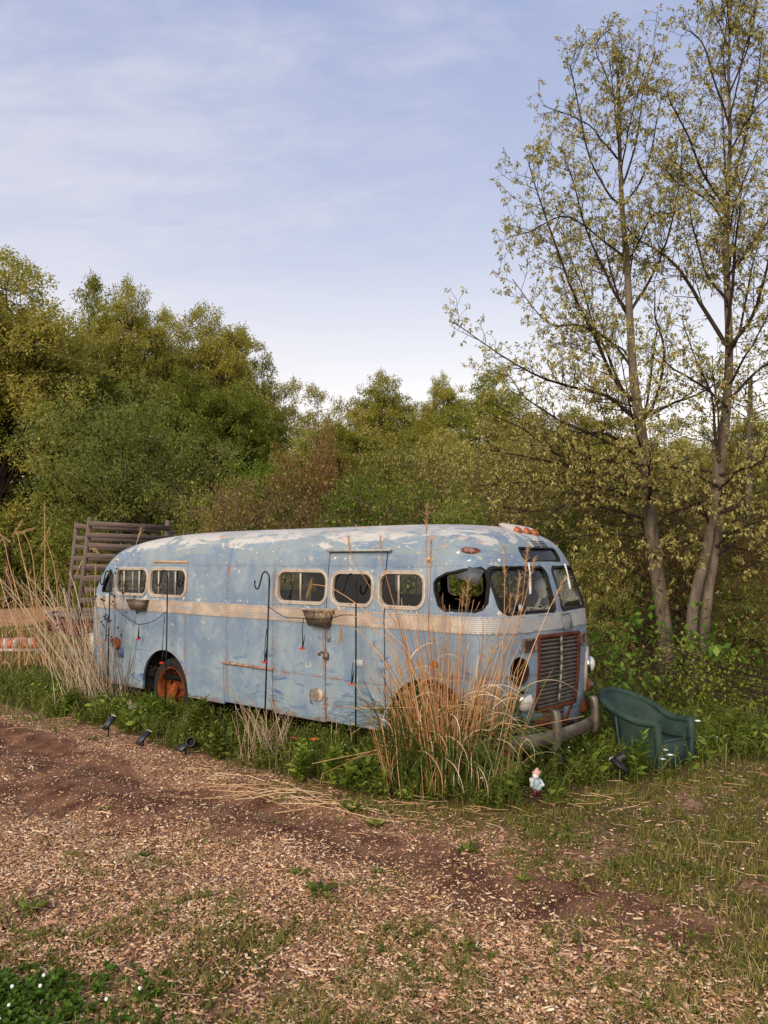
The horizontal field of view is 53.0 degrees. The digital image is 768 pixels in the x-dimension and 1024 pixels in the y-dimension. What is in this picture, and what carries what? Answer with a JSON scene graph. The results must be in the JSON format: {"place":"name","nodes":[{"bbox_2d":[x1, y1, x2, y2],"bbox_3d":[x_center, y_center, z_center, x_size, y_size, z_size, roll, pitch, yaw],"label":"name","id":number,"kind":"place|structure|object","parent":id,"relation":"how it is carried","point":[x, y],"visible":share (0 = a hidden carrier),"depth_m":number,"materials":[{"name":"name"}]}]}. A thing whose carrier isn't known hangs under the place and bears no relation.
{"place":"outdoors","nodes":[
{"label":"outdoors","id":0,"kind":"place"},
{"bbox_2d":[0,582,92,626],"bbox_3d":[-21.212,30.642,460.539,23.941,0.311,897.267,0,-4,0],"label":"path","id":1,"kind":"structure","parent":0,"point":[9,616],"depth_m":25.95,"materials":[{"name":"soil"}]},
{"bbox_2d":[0,579,767,1023],"bbox_3d":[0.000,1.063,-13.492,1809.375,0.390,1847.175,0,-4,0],"label":"ground","id":2,"kind":"structure","parent":0,"point":[626,845],"depth_m":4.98,"materials":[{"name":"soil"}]},
{"bbox_2d":[0,338,43,540],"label":"forest tree","id":3,"kind":"object","parent":2,"relation":"on","point":[3,437],"visible":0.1,"depth_m":33.27,"materials":[{"name":"green plant"}]},
{"bbox_2d":[0,524,46,606],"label":"shrub","id":4,"kind":"object","parent":2,"relation":"on","point":[2,564],"visible":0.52,"depth_m":30.12,"materials":[{"name":"green plant"}]},
{"bbox_2d":[0,508,68,605],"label":"shrub","id":5,"kind":"object","parent":2,"relation":"on","point":[5,520],"visible":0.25,"depth_m":31.15,"materials":[{"name":"green plant"}]},
{"bbox_2d":[0,503,98,670],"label":"plumed grass clump","id":6,"kind":"object","parent":2,"relation":"on","point":[26,641],"visible":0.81,"depth_m":13.79,"materials":[{"name":"beige plant"}]},
{"bbox_2d":[0,508,119,608],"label":"shrub","id":7,"kind":"object","parent":2,"relation":"on","point":[53,526],"visible":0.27,"depth_m":30.13,"materials":[{"name":"green plant"}]},
{"bbox_2d":[0,244,122,577],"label":"forest tree","id":8,"kind":"object","parent":2,"relation":"on","point":[17,395],"visible":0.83,"depth_m":31.90,"materials":[{"name":"green plant"}]},
{"bbox_2d":[0,620,139,732],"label":"lawn grass","id":9,"kind":"structure","parent":2,"relation":"on","point":[25,705],"depth_m":13.14,"materials":[{"name":"green plant"}]},
{"bbox_2d":[0,324,142,588],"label":"forest tree","id":10,"kind":"object","parent":2,"relation":"on","point":[106,379],"visible":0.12,"depth_m":35.71,"materials":[{"name":"green plant"}]},
{"bbox_2d":[0,525,162,714],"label":"dry reed clump","id":11,"kind":"object","parent":2,"relation":"on","point":[98,682],"visible":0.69,"depth_m":9.88,"materials":[{"name":"beige plant"}]},
{"bbox_2d":[0,546,174,607],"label":"undergrowth","id":12,"kind":"object","parent":2,"relation":"on","point":[50,580],"visible":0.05,"depth_m":30.72,"materials":[{"name":"green plant"}]},
{"bbox_2d":[39,266,138,519],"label":"forest tree","id":13,"kind":"object","parent":2,"relation":"on","point":[94,285],"visible":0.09,"depth_m":40.42,"materials":[{"name":"green plant"}]},
{"bbox_2d":[52,568,157,704],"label":"seedhead plant","id":14,"kind":"object","parent":2,"relation":"on","point":[112,639],"visible":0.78,"depth_m":9.63,"materials":[{"name":"beige plant"}]},
{"bbox_2d":[45,517,173,655],"bbox_3d":[-4.605,1.454,13.702,2.264,2.604,1.700,3,-5,-44],"label":"stake trailer","id":15,"kind":"object","parent":2,"relation":"on","point":[87,538],"visible":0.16,"depth_m":13.12,"materials":[{"name":"brown wood"}]},
{"bbox_2d":[0,374,244,608],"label":"willow tree","id":16,"kind":"object","parent":2,"relation":"on","point":[106,496],"visible":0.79,"depth_m":26.60,"materials":[{"name":"green plant"}]},
{"bbox_2d":[0,960,244,1023],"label":"clover patch","id":17,"kind":"object","parent":2,"relation":"on","point":[17,997],"visible":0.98,"depth_m":3.31,"materials":[{"name":"green plant"}]},
{"bbox_2d":[66,273,194,556],"bbox_3d":[-12.966,-3.975,39.544,6.452,16.720,6.321,1,-4,-22],"label":"forest tree","id":18,"kind":"object","parent":2,"relation":"on","point":[135,340],"visible":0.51,"depth_m":39.01,"materials":[{"name":"green plant"}]},
{"bbox_2d":[117,302,200,531],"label":"forest tree","id":19,"kind":"object","parent":2,"relation":"on","point":[165,315],"visible":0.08,"depth_m":43.33,"materials":[{"name":"green plant"}]},
{"bbox_2d":[155,696,179,728],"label":"leafy weed","id":20,"kind":"object","parent":2,"relation":"on","point":[166,707],"visible":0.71,"depth_m":8.31,"materials":[{"name":"green plant"}]},
{"bbox_2d":[104,365,274,575],"bbox_3d":[-8.958,-1.246,33.910,7.393,10.540,7.390,-2,-4,23],"label":"forest tree","id":21,"kind":"object","parent":2,"relation":"on","point":[214,400],"visible":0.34,"depth_m":33.59,"materials":[{"name":"green plant"}]},
{"bbox_2d":[184,694,210,746],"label":"leafy weed","id":22,"kind":"object","parent":2,"relation":"on","point":[198,712],"visible":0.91,"depth_m":7.84,"materials":[{"name":"green plant"}]},
{"bbox_2d":[172,474,251,580],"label":"shrub","id":23,"kind":"object","parent":2,"relation":"on","point":[200,504],"visible":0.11,"depth_m":23.59,"materials":[{"name":"green plant"}]},
{"bbox_2d":[153,299,271,534],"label":"forest tree","id":24,"kind":"object","parent":2,"relation":"on","point":[208,350],"visible":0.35,"depth_m":42.44,"materials":[{"name":"green plant"}]},
{"bbox_2d":[206,719,228,759],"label":"leafy weed","id":25,"kind":"object","parent":2,"relation":"on","point":[216,740],"visible":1,"depth_m":7.35,"materials":[{"name":"green plant"}]},
{"bbox_2d":[175,380,294,528],"bbox_3d":[-6.882,-1.015,36.337,6.847,10.380,6.850,-2,-4,31],"label":"forest tree","id":26,"kind":"object","parent":2,"relation":"on","point":[256,434],"visible":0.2,"depth_m":35.36,"materials":[{"name":"green plant"}]},
{"bbox_2d":[197,474,288,532],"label":"shrub","id":27,"kind":"object","parent":2,"relation":"on","point":[237,506],"visible":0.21,"depth_m":18.84,"materials":[{"name":"green plant"}]},
{"bbox_2d":[214,323,284,467],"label":"forest tree","id":28,"kind":"object","parent":2,"relation":"on","point":[270,386],"visible":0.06,"depth_m":45.34,"materials":[{"name":"green plant"}]},
{"bbox_2d":[213,452,303,588],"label":"shrub","id":29,"kind":"object","parent":2,"relation":"on","point":[255,474],"visible":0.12,"depth_m":23.00,"materials":[{"name":"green plant"}]},
{"bbox_2d":[254,571,269,740],"bbox_3d":[-1.267,1.530,7.954,0.248,1.837,0.018,-3,-5,39],"label":"shepherd hook","id":30,"kind":"object","parent":2,"relation":"on","point":[267,636],"visible":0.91,"depth_m":7.91,"materials":[{"name":"black metal"}]},
{"bbox_2d":[231,689,298,760],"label":"cut reed clump","id":31,"kind":"object","parent":2,"relation":"on","point":[258,734],"visible":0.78,"depth_m":7.35,"materials":[{"name":"beige plant"}]},
{"bbox_2d":[249,348,291,454],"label":"forest tree","id":32,"kind":"object","parent":2,"relation":"on","point":[266,364],"visible":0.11,"depth_m":46.25,"materials":[{"name":"green plant"}]},
{"bbox_2d":[255,376,313,462],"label":"forest tree","id":33,"kind":"object","parent":2,"relation":"on","point":[289,412],"visible":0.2,"depth_m":44.20,"materials":[{"name":"green plant"}]},
{"bbox_2d":[255,442,339,589],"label":"shrub","id":34,"kind":"object","parent":2,"relation":"on","point":[303,474],"visible":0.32,"depth_m":19.89,"materials":[{"name":"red plant"}]},
{"bbox_2d":[287,741,311,782],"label":"leafy weed","id":35,"kind":"object","parent":2,"relation":"on","point":[300,757],"visible":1,"depth_m":6.59,"materials":[{"name":"green plant"}]},
{"bbox_2d":[250,426,359,589],"bbox_3d":[-3.506,0.107,33.786,6.777,7.816,6.775,0,-4,-6],"label":"forest tree","id":36,"kind":"object","parent":2,"relation":"on","point":[304,453],"visible":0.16,"depth_m":33.36,"materials":[{"name":"green plant"}]},
{"bbox_2d":[288,380,349,455],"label":"forest tree","id":37,"kind":"object","parent":2,"relation":"on","point":[310,392],"visible":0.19,"depth_m":44.09,"materials":[{"name":"green plant"}]},
{"bbox_2d":[290,418,348,528],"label":"shrub","id":38,"kind":"object","parent":2,"relation":"on","point":[325,455],"visible":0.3,"depth_m":21.00,"materials":[{"name":"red plant"}]},
{"bbox_2d":[319,741,344,780],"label":"leafy weed","id":39,"kind":"object","parent":2,"relation":"on","point":[334,750],"visible":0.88,"depth_m":6.59,"materials":[{"name":"green plant"}]},
{"bbox_2d":[292,418,393,582],"bbox_3d":[-1.769,-0.110,33.737,5.510,8.250,5.625,0,-4,2],"label":"forest tree","id":40,"kind":"object","parent":2,"relation":"on","point":[350,437],"visible":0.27,"depth_m":33.23,"materials":[{"name":"green plant"}]},
{"bbox_2d":[93,523,599,751],"bbox_3d":[-0.917,1.329,9.107,6.862,2.310,2.115,-3,-5,39],"label":"abandoned bus","id":41,"kind":"object","parent":2,"relation":"on","point":[217,618],"visible":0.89,"depth_m":7.63,"materials":[{"name":"blue paint"}]},
{"bbox_2d":[302,608,334,626],"bbox_3d":[-0.619,1.032,7.523,0.444,0.178,0.133,-3,-5,39],"label":"wall planter","id":42,"kind":"object","parent":41,"relation":"attached to","point":[312,613],"visible":0.95,"depth_m":7.52,"materials":[{"name":"wicker"}]},
{"bbox_2d":[337,573,356,756],"bbox_3d":[-0.323,1.486,7.183,0.308,1.827,0.018,-3,-5,39],"label":"shepherd hook","id":43,"kind":"object","parent":2,"relation":"on","point":[353,575],"visible":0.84,"depth_m":7.14,"materials":[{"name":"black metal"}]},
{"bbox_2d":[308,465,401,588],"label":"shrub","id":44,"kind":"object","parent":2,"relation":"on","point":[351,507],"visible":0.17,"depth_m":17.74,"materials":[{"name":"green plant"}]},
{"bbox_2d":[335,405,388,467],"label":"forest tree","id":45,"kind":"object","parent":2,"relation":"on","point":[353,415],"visible":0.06,"depth_m":45.81,"materials":[{"name":"green plant"}]},
{"bbox_2d":[328,369,423,453],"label":"forest tree","id":46,"kind":"object","parent":2,"relation":"on","point":[393,407],"visible":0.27,"depth_m":47.73,"materials":[{"name":"green plant"}]},
{"bbox_2d":[0,759,767,1023],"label":"clover cover","id":47,"kind":"object","parent":2,"relation":"on","point":[415,936],"visible":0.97,"depth_m":4.11,"materials":[{"name":"green plant"}]},
{"bbox_2d":[0,658,767,809],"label":"tall grass","id":48,"kind":"structure","parent":2,"relation":"on","point":[593,746],"depth_m":7.79,"materials":[{"name":"green plant"}]},
{"bbox_2d":[0,668,767,812],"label":"leafy ground cover","id":49,"kind":"object","parent":2,"relation":"on","point":[560,769],"visible":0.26,"depth_m":7.32,"materials":[{"name":"green plant"}]},
{"bbox_2d":[1,668,767,813],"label":"feathery ground cover","id":50,"kind":"object","parent":2,"relation":"on","point":[496,779],"visible":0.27,"depth_m":7.42,"materials":[{"name":"green plant"}]},
{"bbox_2d":[5,708,767,876],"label":"dry straw","id":51,"kind":"object","parent":2,"relation":"on","point":[413,795],"visible":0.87,"depth_m":6.07,"materials":[{"name":"beige plant"}]},
{"bbox_2d":[341,429,437,592],"bbox_3d":[0.205,0.250,30.040,4.955,7.069,4.477,-2,-4,31],"label":"tree","id":52,"kind":"object","parent":2,"relation":"on","point":[398,440],"visible":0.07,"depth_m":29.91,"materials":[{"name":"green plant"}]},
{"bbox_2d":[343,423,449,593],"bbox_3d":[0.157,0.519,20.872,3.416,5.837,3.107,2,-4,-28],"label":"shrub","id":53,"kind":"object","parent":2,"relation":"on","point":[384,467],"visible":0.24,"depth_m":20.84,"materials":[{"name":"green plant"}]},
{"bbox_2d":[359,475,445,593],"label":"shrub","id":54,"kind":"object","parent":2,"relation":"on","point":[399,515],"visible":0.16,"depth_m":16.97,"materials":[{"name":"green plant"}]},
{"bbox_2d":[374,418,454,588],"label":"forest tree","id":55,"kind":"object","parent":2,"relation":"on","point":[428,428],"visible":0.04,"depth_m":39.78,"materials":[{"name":"green plant"}]},
{"bbox_2d":[405,369,474,466],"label":"forest tree","id":56,"kind":"object","parent":2,"relation":"on","point":[446,395],"visible":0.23,"depth_m":45.70,"materials":[{"name":"green plant"}]},
{"bbox_2d":[116,374,767,682],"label":"bramble thicket","id":57,"kind":"object","parent":2,"relation":"on","point":[294,518],"visible":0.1,"depth_m":14.29,"materials":[{"name":"green plant"}]},
{"bbox_2d":[304,500,582,805],"bbox_3d":[0.447,1.084,6.359,2.342,2.431,1.764,-1,-4,14],"label":"dry reed clump","id":58,"kind":"object","parent":2,"relation":"on","point":[454,755],"visible":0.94,"depth_m":6.26,"materials":[{"name":"beige plant"}]},
{"bbox_2d":[396,425,491,582],"bbox_3d":[2.446,0.071,32.087,4.715,7.676,4.477,1,-4,-12],"label":"forest tree","id":59,"kind":"object","parent":2,"relation":"on","point":[440,431],"visible":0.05,"depth_m":31.69,"materials":[{"name":"green plant"}]},
{"bbox_2d":[397,425,497,591],"bbox_3d":[1.696,0.547,20.043,3.254,5.664,2.959,-2,-4,30],"label":"shrub","id":60,"kind":"object","parent":2,"relation":"on","point":[437,465],"visible":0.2,"depth_m":19.87,"materials":[{"name":"green plant"}]},
{"bbox_2d":[431,489,511,595],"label":"shrub","id":61,"kind":"object","parent":2,"relation":"on","point":[458,512],"visible":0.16,"depth_m":14.94,"materials":[{"name":"green plant"}]},
{"bbox_2d":[429,448,532,597],"bbox_3d":[2.163,0.872,17.062,2.663,4.553,2.928,0,-4,0],"label":"shrub","id":62,"kind":"object","parent":2,"relation":"on","point":[474,491],"visible":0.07,"depth_m":16.91,"materials":[{"name":"green plant"}]},
{"bbox_2d":[422,361,543,478],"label":"forest tree","id":63,"kind":"object","parent":2,"relation":"on","point":[465,419],"visible":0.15,"depth_m":42.77,"materials":[{"name":"green plant"}]},
{"bbox_2d":[470,483,560,597],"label":"shrub","id":64,"kind":"object","parent":2,"relation":"on","point":[513,575],"visible":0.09,"depth_m":14.91,"materials":[{"name":"green plant"}]},
{"bbox_2d":[461,416,573,523],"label":"forest tree","id":65,"kind":"object","parent":2,"relation":"on","point":[494,436],"visible":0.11,"depth_m":32.83,"materials":[{"name":"green plant"}]},
{"bbox_2d":[479,429,586,596],"bbox_3d":[3.664,0.564,19.040,3.091,5.490,2.811,-2,-4,29],"label":"shrub","id":66,"kind":"object","parent":2,"relation":"on","point":[538,463],"visible":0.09,"depth_m":18.84,"materials":[{"name":"green plant"}]},
{"bbox_2d":[527,499,602,615],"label":"shrub","id":67,"kind":"object","parent":2,"relation":"on","point":[564,551],"visible":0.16,"depth_m":14.39,"materials":[{"name":"green plant"}]},
{"bbox_2d":[553,403,630,564],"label":"forest tree","id":68,"kind":"object","parent":2,"relation":"on","point":[586,423],"visible":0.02,"depth_m":41.26,"materials":[{"name":"green plant"}]},
{"bbox_2d":[442,3,754,679],"bbox_3d":[3.066,-2.734,12.585,4.885,10.936,4.558,2,-4,-27],"label":"oak tree","id":69,"kind":"object","parent":2,"relation":"on","point":[640,417],"visible":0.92,"depth_m":12.46,"materials":[{"name":"green plant"}]},
{"bbox_2d":[560,517,640,678],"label":"shrub","id":70,"kind":"object","parent":2,"relation":"on","point":[587,563],"visible":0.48,"depth_m":12.34,"materials":[{"name":"green plant"}]},
{"bbox_2d":[561,471,649,657],"bbox_3d":[4.054,1.002,14.929,2.074,3.719,1.744,0,-4,1],"label":"shrub","id":71,"kind":"object","parent":2,"relation":"on","point":[583,516],"visible":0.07,"depth_m":14.74,"materials":[{"name":"green plant"}]},
{"bbox_2d":[580,560,639,678],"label":"shrub","id":72,"kind":"object","parent":2,"relation":"on","point":[597,600],"visible":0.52,"depth_m":12.19,"materials":[{"name":"green plant"}]},
{"bbox_2d":[582,609,675,723],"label":"sapling","id":73,"kind":"object","parent":2,"relation":"on","point":[605,653],"visible":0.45,"depth_m":8.78,"materials":[{"name":"green plant"}]},
{"bbox_2d":[624,727,654,781],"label":"leafy weed","id":74,"kind":"object","parent":2,"relation":"on","point":[641,748],"visible":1,"depth_m":6.59,"materials":[{"name":"green plant"}]},
{"bbox_2d":[593,450,687,646],"bbox_3d":[5.618,0.869,17.014,2.603,4.553,2.367,-2,-4,27],"label":"shrub","id":75,"kind":"object","parent":2,"relation":"on","point":[629,540],"visible":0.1,"depth_m":16.74,"materials":[{"name":"green plant"}]},
{"bbox_2d":[597,687,694,772],"bbox_3d":[2.445,2.062,7.345,0.734,0.705,0.803,7,-9,-38],"label":"armchair","id":76,"kind":"object","parent":2,"relation":"on","point":[628,711],"visible":0.81,"depth_m":7.19,"materials":[{"name":"green plastic"}]},
{"bbox_2d":[586,590,717,702],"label":"sapling","id":77,"kind":"object","parent":2,"relation":"on","point":[650,615],"visible":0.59,"depth_m":10.25,"materials":[{"name":"green plant"}]},
{"bbox_2d":[578,0,767,686],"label":"oak tree","id":78,"kind":"object","parent":2,"relation":"on","point":[703,584],"visible":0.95,"depth_m":11.80,"materials":[{"name":"green plant"}]},
{"bbox_2d":[636,416,711,538],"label":"forest tree","id":79,"kind":"object","parent":2,"relation":"on","point":[677,430],"visible":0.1,"depth_m":40.01,"materials":[{"name":"green plant"}]},
{"bbox_2d":[637,544,721,665],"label":"shrub","id":80,"kind":"object","parent":2,"relation":"on","point":[673,583],"visible":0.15,"depth_m":14.32,"materials":[{"name":"green plant"}]},
{"bbox_2d":[598,617,763,706],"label":"sapling","id":81,"kind":"object","parent":2,"relation":"on","point":[716,650],"visible":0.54,"depth_m":9.94,"materials":[{"name":"green plant"}]},
{"bbox_2d":[597,831,767,1023],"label":"pale tufted grass","id":82,"kind":"structure","parent":2,"relation":"on","point":[710,906],"depth_m":4.19,"materials":[{"name":"plant"}]},
{"bbox_2d":[627,473,740,653],"bbox_3d":[5.855,1.050,14.899,1.869,3.619,2.222,2,-4,-30],"label":"shrub","id":83,"kind":"object","parent":2,"relation":"on","point":[669,528],"visible":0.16,"depth_m":14.85,"materials":[{"name":"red plant"}]},
{"bbox_2d":[609,631,767,713],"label":"sapling","id":84,"kind":"object","parent":2,"relation":"on","point":[665,661],"visible":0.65,"depth_m":9.54,"materials":[{"name":"green plant"}]},
{"bbox_2d":[653,435,742,575],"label":"forest tree","id":85,"kind":"object","parent":2,"relation":"on","point":[675,446],"visible":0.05,"depth_m":32.68,"materials":[{"name":"green plant"}]},
{"bbox_2d":[643,359,767,655],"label":"young tree","id":86,"kind":"object","parent":2,"relation":"on","point":[750,432],"visible":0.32,"depth_m":15.04,"materials":[{"name":"green plant"}]},
{"bbox_2d":[698,715,716,759],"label":"leafy weed","id":87,"kind":"object","parent":2,"relation":"on","point":[708,742],"visible":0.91,"depth_m":7.34,"materials":[{"name":"green plant"}]},
{"bbox_2d":[665,591,767,696],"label":"sapling","id":88,"kind":"object","parent":2,"relation":"on","point":[693,604],"visible":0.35,"depth_m":10.73,"materials":[{"name":"green plant"}]},
{"bbox_2d":[677,422,755,576],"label":"forest tree","id":89,"kind":"object","parent":2,"relation":"on","point":[710,432],"visible":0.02,"depth_m":35.82,"materials":[{"name":"green plant"}]},
{"bbox_2d":[669,647,767,718],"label":"sapling","id":90,"kind":"object","parent":2,"relation":"on","point":[738,701],"visible":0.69,"depth_m":9.35,"materials":[{"name":"green plant"}]},
{"bbox_2d":[675,451,767,649],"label":"shrub","id":91,"kind":"object","parent":2,"relation":"on","point":[754,481],"visible":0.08,"depth_m":15.78,"materials":[{"name":"green plant"}]},
{"bbox_2d":[684,569,767,677],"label":"shrub","id":92,"kind":"object","parent":2,"relation":"on","point":[749,601],"visible":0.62,"depth_m":12.54,"materials":[{"name":"green plant"}]},
{"bbox_2d":[716,705,748,752],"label":"leafy weed","id":93,"kind":"object","parent":2,"relation":"on","point":[735,716],"visible":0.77,"depth_m":7.59,"materials":[{"name":"green plant"}]},
{"bbox_2d":[699,410,767,577],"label":"forest tree","id":94,"kind":"object","parent":2,"relation":"on","point":[741,425],"visible":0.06,"depth_m":37.89,"materials":[{"name":"green plant"}]},
{"bbox_2d":[709,612,767,671],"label":"shrub","id":95,"kind":"object","parent":2,"relation":"on","point":[744,620],"visible":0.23,"depth_m":12.90,"materials":[{"name":"green plant"}]},
{"bbox_2d":[712,511,767,663],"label":"shrub","id":96,"kind":"object","parent":2,"relation":"on","point":[748,561],"visible":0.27,"depth_m":13.93,"materials":[{"name":"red plant"}]},
{"bbox_2d":[0,720,767,984],"bbox_3d":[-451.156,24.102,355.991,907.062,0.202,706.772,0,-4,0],"label":"dirt track","id":97,"kind":"structure","parent":0,"point":[37,741],"depth_m":5.27,"materials":[{"name":"soil"}]},
{"bbox_2d":[175,768,459,836],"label":"cut reed stalks","id":98,"kind":"object","parent":97,"relation":"on","point":[335,803],"visible":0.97,"depth_m":6.09,"materials":[{"name":"beige plant"}]},
{"bbox_2d":[0,772,759,1023],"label":"bark strips","id":99,"kind":"object","parent":97,"relation":"on","point":[594,988],"visible":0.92,"depth_m":3.81,"materials":[{"name":"brown wood"}]},
{"bbox_2d":[0,715,767,1023],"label":"wood chips","id":100,"kind":"object","parent":97,"relation":"on","point":[388,960],"visible":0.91,"depth_m":4.01,"materials":[{"name":"beige wood"}]},
{"bbox_2d":[2,737,767,1023],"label":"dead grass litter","id":101,"kind":"object","parent":97,"relation":"on","point":[384,897],"visible":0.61,"depth_m":4.09,"materials":[{"name":"beige plant"}]},
{"bbox_2d":[0,0,767,483],"label":"sky","id":102,"kind":"structure","parent":0,"point":[317,173],"materials":[{"name":"blue"}]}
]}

